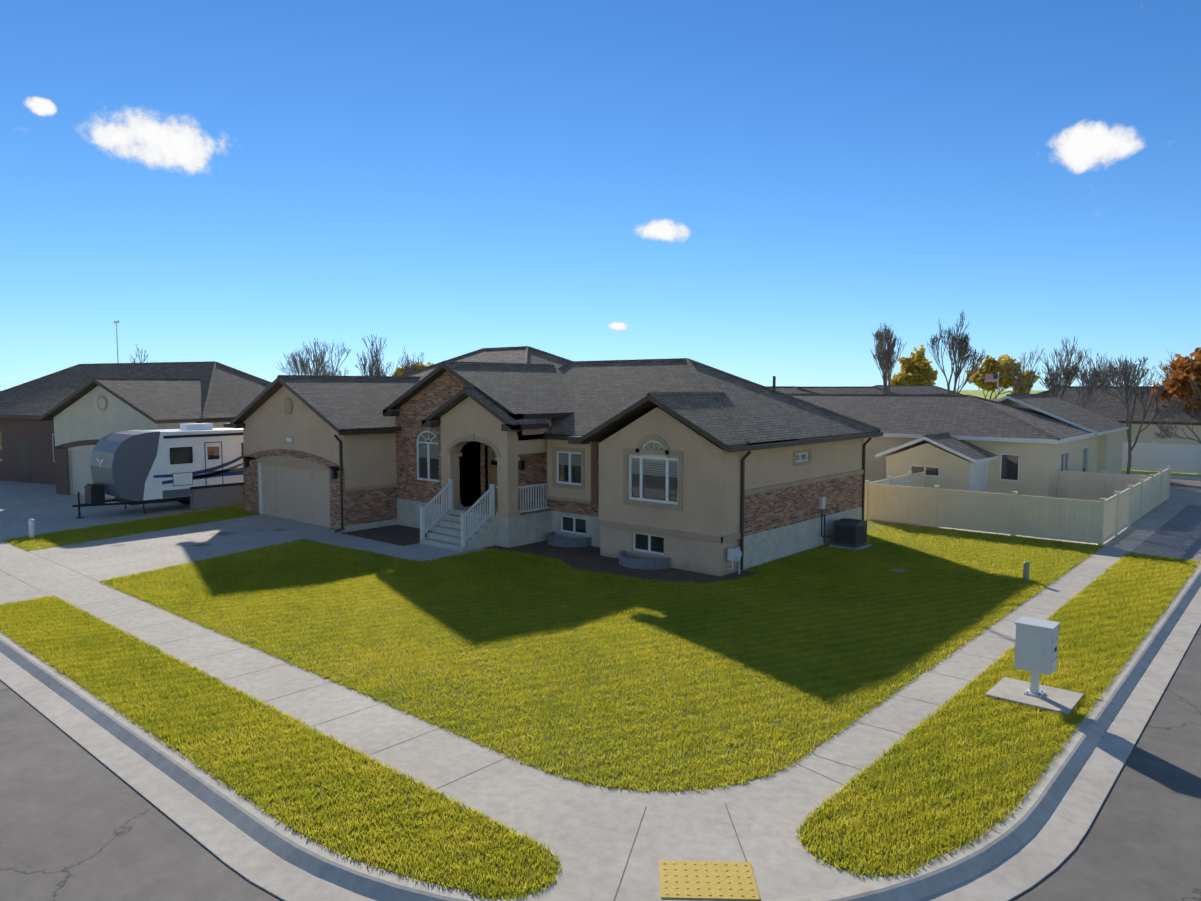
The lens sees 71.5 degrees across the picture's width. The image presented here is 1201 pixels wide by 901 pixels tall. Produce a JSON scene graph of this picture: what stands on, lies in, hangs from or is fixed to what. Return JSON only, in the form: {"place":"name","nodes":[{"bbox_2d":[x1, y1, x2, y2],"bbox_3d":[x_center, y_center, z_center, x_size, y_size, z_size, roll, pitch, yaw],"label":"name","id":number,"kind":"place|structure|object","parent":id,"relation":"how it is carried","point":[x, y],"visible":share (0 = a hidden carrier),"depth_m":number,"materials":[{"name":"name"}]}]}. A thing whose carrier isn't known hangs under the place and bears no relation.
{"place":"outdoors","nodes":[
{"label":"outdoors","id":0,"kind":"place"},
{"bbox_2d":[0,361,271,502],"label":"neighbour house","id":1,"kind":"structure","parent":0,"point":[55,427],"depth_m":41.61,"materials":[{"name":"beige paint"}]},
{"bbox_2d":[0,480,1200,900],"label":"sidewalk","id":2,"kind":"structure","parent":0,"point":[586,832],"depth_m":12.77,"materials":[{"name":"grey concrete"}]},
{"bbox_2d":[28,519,34,537],"bbox_3d":[-19.572,2.684,28.695,0.180,0.660,0.180,4,6,41],"label":"utility pedestal","id":3,"kind":"object","parent":2,"relation":"on","point":[31,524],"visible":0.83,"depth_m":28.63,"materials":[{"name":"white plastic"}]},
{"bbox_2d":[129,346,154,362],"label":"bare tree","id":4,"kind":"object","parent":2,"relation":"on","point":[139,357],"visible":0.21,"depth_m":89.65,"materials":[{"name":"brown plant"}]},
{"bbox_2d":[72,423,243,517],"bbox_3d":[-17.634,0.625,36.410,2.522,3.597,9.666,4,6,41],"label":"travel trailer","id":5,"kind":"object","parent":2,"relation":"on","point":[197,465],"visible":0.67,"depth_m":34.55,"materials":[{"name":"painted metal"},{"name":"fiberglass"},{"name":"glass"}]},
{"bbox_2d":[283,341,332,374],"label":"bare tree","id":6,"kind":"object","parent":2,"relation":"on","point":[308,359],"visible":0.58,"depth_m":84.85,"materials":[{"name":"brown plant"}]},
{"bbox_2d":[290,338,329,374],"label":"bare tree","id":7,"kind":"object","parent":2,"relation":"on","point":[319,363],"visible":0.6,"depth_m":75.93,"materials":[{"name":"brown plant"}]},
{"bbox_2d":[357,334,390,374],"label":"bare tree","id":8,"kind":"object","parent":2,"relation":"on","point":[372,355],"visible":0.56,"depth_m":85.31,"materials":[{"name":"brown plant"}]},
{"bbox_2d":[223,346,882,575],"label":"house","id":9,"kind":"structure","parent":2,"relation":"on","point":[687,464],"depth_m":27.82,"materials":[{"name":"paint"}]},
{"bbox_2d":[819,497,832,542],"bbox_3d":[7.330,2.272,27.124,0.620,1.520,0.259,-2,5,-20],"label":"ac disconnect","id":10,"kind":"object","parent":9,"relation":"attached to","point":[822,503],"visible":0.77,"depth_m":27.02,"materials":[{"name":"grey metal"}]},
{"bbox_2d":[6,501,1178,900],"bbox_3d":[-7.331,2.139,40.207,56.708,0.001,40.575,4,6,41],"label":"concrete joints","id":11,"kind":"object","parent":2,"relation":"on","point":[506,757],"visible":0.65,"depth_m":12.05,"materials":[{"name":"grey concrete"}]},
{"bbox_2d":[1,505,1198,898],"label":"grass blades","id":12,"kind":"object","parent":2,"relation":"on","point":[531,867],"depth_m":10.65,"materials":[{"name":"green plant"}]},
{"bbox_2d":[0,503,1200,900],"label":"grass strip","id":13,"kind":"object","parent":12,"relation":"on","point":[1124,603],"depth_m":12.07,"materials":[{"name":"green plant"}]},
{"bbox_2d":[985,616,1083,714],"bbox_3d":[7.266,3.495,13.916,1.240,1.280,1.100,4,6,41],"label":"mailbox","id":14,"kind":"object","parent":12,"relation":"on","point":[1036,645],"visible":0.96,"depth_m":13.79,"materials":[{"name":"painted metal"},{"name":"concrete"}]},
{"bbox_2d":[659,860,759,899],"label":"tactile paving","id":15,"kind":"structure","parent":2,"relation":"on","point":[707,880],"depth_m":8.76,"materials":[{"name":"yellow plastic"}]},
{"bbox_2d":[787,393,1127,505],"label":"neighbour house","id":16,"kind":"structure","parent":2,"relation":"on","point":[1007,444],"depth_m":39.58,"materials":[{"name":"beige paint"}]},
{"bbox_2d":[864,466,1170,545],"bbox_3d":[18.302,1.713,35.536,8.160,1.560,15.060,4,6,41],"label":"vinyl fence","id":17,"kind":"object","parent":2,"relation":"on","point":[1113,507],"visible":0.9,"depth_m":30.47,"materials":[{"name":"beige plastic"}]},
{"bbox_2d":[1129,505,1200,560],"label":"park strip gravel","id":18,"kind":"structure","parent":2,"relation":"on","point":[1177,535],"depth_m":28.60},
{"bbox_2d":[0,479,1200,900],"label":"road","id":19,"kind":"structure","parent":0,"point":[78,821],"depth_m":10.03,"materials":[{"name":"grey asphalt"}]},
{"bbox_2d":[0,489,1200,900],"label":"kerb and gutter","id":20,"kind":"structure","parent":19,"relation":"on","point":[1036,837],"depth_m":10.49,"materials":[{"name":"concrete"}]},
{"bbox_2d":[1122,472,1200,480],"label":"grass strip","id":21,"kind":"object","parent":19,"relation":"on","point":[1184,477],"depth_m":48.67,"materials":[{"name":"plant"}]},
{"bbox_2d":[0,0,1200,390],"label":"sky","id":22,"kind":"structure","parent":0,"point":[749,190],"materials":[{"name":"blue"}]},
{"bbox_2d":[98,520,1103,792],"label":"lawn","id":23,"kind":"structure","parent":0,"point":[656,689],"depth_m":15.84,"materials":[{"name":"green plant"}]},
{"bbox_2d":[343,525,757,583],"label":"mulch beds","id":24,"kind":"object","parent":23,"relation":"on","point":[589,558],"visible":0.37,"depth_m":25.39,"materials":[{"name":"brown wood"}]},
{"bbox_2d":[547,531,590,547],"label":"window well","id":25,"kind":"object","parent":24,"relation":"in","point":[552,540],"depth_m":27.05,"materials":[{"name":"metal"}]},
{"bbox_2d":[619,550,670,569],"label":"window well","id":26,"kind":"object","parent":24,"relation":"in","point":[645,564],"depth_m":23.79,"materials":[{"name":"metal"}]},
{"bbox_2d":[727,547,741,573],"bbox_3d":[3.736,3.058,22.974,0.340,0.780,0.478,4,6,41],"label":"gas meter","id":27,"kind":"object","parent":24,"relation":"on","point":[734,554],"visible":0.98,"depth_m":22.80,"materials":[{"name":"grey metal"}]},
{"bbox_2d":[829,518,871,550],"bbox_3d":[8.106,2.692,27.098,1.040,0.885,1.040,4,6,41],"label":"air conditioner","id":28,"kind":"object","parent":23,"relation":"on","point":[849,533],"visible":1,"depth_m":26.83,"materials":[{"name":"grey metal"}]},
{"bbox_2d":[1023,561,1029,581],"bbox_3d":[11.376,3.236,22.279,0.160,0.530,0.160,4,6,41],"label":"utility pedestal","id":29,"kind":"object","parent":23,"relation":"on","point":[1026,566],"visible":0.88,"depth_m":22.22,"materials":[{"name":"green"}]},
{"bbox_2d":[799,386,896,393],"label":"house","id":30,"kind":"structure","parent":0,"point":[851,390],"depth_m":78.87,"materials":[{"name":"grey"}]},
{"bbox_2d":[874,385,962,394],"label":"house","id":31,"kind":"structure","parent":0,"point":[915,389],"depth_m":101.96,"materials":[{"name":"grey"}]},
{"bbox_2d":[950,390,1046,400],"bbox_3d":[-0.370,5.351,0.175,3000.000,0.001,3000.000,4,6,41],"label":"ground","id":32,"kind":"structure","parent":0,"point":[978,393],"depth_m":838.82,"materials":[{"name":"green plant"}]},
{"bbox_2d":[1122,469,1200,476],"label":"lawn","id":33,"kind":"structure","parent":0,"point":[1172,473],"depth_m":50.17,"materials":[{"name":"green plant"}]},
{"bbox_2d":[113,320,118,362],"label":"light pole","id":34,"kind":"object","parent":33,"relation":"on","point":[117,321],"visible":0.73,"depth_m":136.60,"materials":[{"name":"metal"}]},
{"bbox_2d":[277,344,336,375],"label":"bare tree","id":35,"kind":"object","parent":33,"relation":"on","point":[321,366],"visible":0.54,"depth_m":70.75,"materials":[{"name":"brown plant"}]},
{"bbox_2d":[308,339,350,375],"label":"bare tree","id":36,"kind":"object","parent":33,"relation":"on","point":[341,354],"visible":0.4,"depth_m":97.17,"materials":[{"name":"brown plant"}]},
{"bbox_2d":[355,349,400,375],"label":"bare tree","id":37,"kind":"object","parent":33,"relation":"on","point":[372,370],"visible":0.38,"depth_m":66.71,"materials":[{"name":"brown plant"}]},
{"bbox_2d":[398,347,423,374],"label":"bare tree","id":38,"kind":"object","parent":33,"relation":"on","point":[413,365],"visible":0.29,"depth_m":74.68,"materials":[{"name":"brown plant"}]},
{"bbox_2d":[392,361,433,375],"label":"yellow tree","id":39,"kind":"object","parent":33,"relation":"on","point":[400,370],"depth_m":119.17,"materials":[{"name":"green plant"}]},
{"bbox_2d":[765,386,818,393],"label":"house","id":40,"kind":"structure","parent":33,"relation":"on","point":[790,389],"depth_m":63.28,"materials":[{"name":"grey"}]},
{"bbox_2d":[870,323,906,393],"bbox_3d":[21.586,-4.652,63.261,2.341,10.074,3.702,0,4,2],"label":"tall bare tree","id":41,"kind":"object","parent":33,"relation":"on","point":[883,354],"visible":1,"depth_m":62.66,"materials":[{"name":"brown plant"}]},
{"bbox_2d":[890,344,937,384],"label":"yellow tree","id":42,"kind":"object","parent":33,"relation":"on","point":[916,369],"visible":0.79,"depth_m":126.88,"materials":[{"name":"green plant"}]},
{"bbox_2d":[927,310,986,394],"bbox_3d":[26.965,-5.100,63.536,4.898,10.940,3.089,0,4,-6],"label":"tall bare tree","id":43,"kind":"object","parent":33,"relation":"on","point":[962,347],"visible":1,"depth_m":63.03,"materials":[{"name":"brown plant"}]},
{"bbox_2d":[966,354,1038,399],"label":"yellow tree","id":44,"kind":"object","parent":33,"relation":"on","point":[991,366],"visible":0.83,"depth_m":115.27,"materials":[{"name":"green plant"}]},
{"bbox_2d":[996,346,1043,393],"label":"bare tree","id":45,"kind":"object","parent":33,"relation":"on","point":[1020,372],"visible":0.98,"depth_m":94.54,"materials":[{"name":"brown plant"}]},
{"bbox_2d":[1039,336,1089,388],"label":"tall bare tree","id":46,"kind":"object","parent":33,"relation":"on","point":[1060,360],"visible":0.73,"depth_m":77.27,"materials":[{"name":"brown plant"}]},
{"bbox_2d":[1038,363,1122,410],"bbox_3d":[30.267,-2.235,53.005,4.861,6.810,3.217,4,6,40],"label":"bare street tree","id":47,"kind":"object","parent":33,"relation":"on","point":[1066,377],"visible":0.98,"depth_m":53.04,"materials":[{"name":"brown plant"}]},
{"bbox_2d":[1070,349,1117,385],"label":"bare tree","id":48,"kind":"object","parent":33,"relation":"on","point":[1107,368],"visible":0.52,"depth_m":68.47,"materials":[{"name":"brown plant"}]},
{"bbox_2d":[1087,354,1129,385],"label":"bare tree","id":49,"kind":"object","parent":33,"relation":"on","point":[1100,361],"visible":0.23,"depth_m":83.34,"materials":[{"name":"brown plant"}]},
{"bbox_2d":[1022,386,1200,444],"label":"house","id":50,"kind":"structure","parent":33,"relation":"on","point":[1110,406],"depth_m":57.12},
{"bbox_2d":[985,372,998,398],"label":"flag pole","id":51,"kind":"object","parent":50,"relation":"on","point":[991,377],"visible":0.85,"depth_m":67.01,"materials":[{"name":"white fabric"}]},
{"bbox_2d":[1106,356,1163,385],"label":"bare tree","id":52,"kind":"object","parent":33,"relation":"on","point":[1119,361],"visible":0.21,"depth_m":92.83,"materials":[{"name":"brown plant"}]},
{"bbox_2d":[1084,356,1186,474],"bbox_3d":[29.761,-1.750,46.184,4.078,6.873,4.592,-4,6,-44],"label":"bare street tree","id":53,"kind":"object","parent":33,"relation":"on","point":[1127,375],"visible":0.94,"depth_m":45.93,"materials":[{"name":"brown plant"}]},
{"bbox_2d":[1122,442,1200,474],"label":"white fence","id":54,"kind":"object","parent":33,"relation":"on","point":[1178,458],"visible":0.1,"depth_m":50.70,"materials":[{"name":"white plastic"}]},
{"bbox_2d":[1153,351,1176,385],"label":"bare tree","id":55,"kind":"object","parent":33,"relation":"on","point":[1167,374],"visible":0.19,"depth_m":74.59,"materials":[{"name":"brown plant"}]},
{"bbox_2d":[1150,347,1200,412],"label":"orange tree","id":56,"kind":"object","parent":33,"relation":"on","point":[1185,370],"visible":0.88,"depth_m":54.61,"materials":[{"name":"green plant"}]},
{"bbox_2d":[1153,381,1200,442],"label":"bare street tree","id":57,"kind":"object","parent":33,"relation":"on","point":[1175,412],"visible":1,"depth_m":40.47,"materials":[{"name":"brown plant"}]}
]}

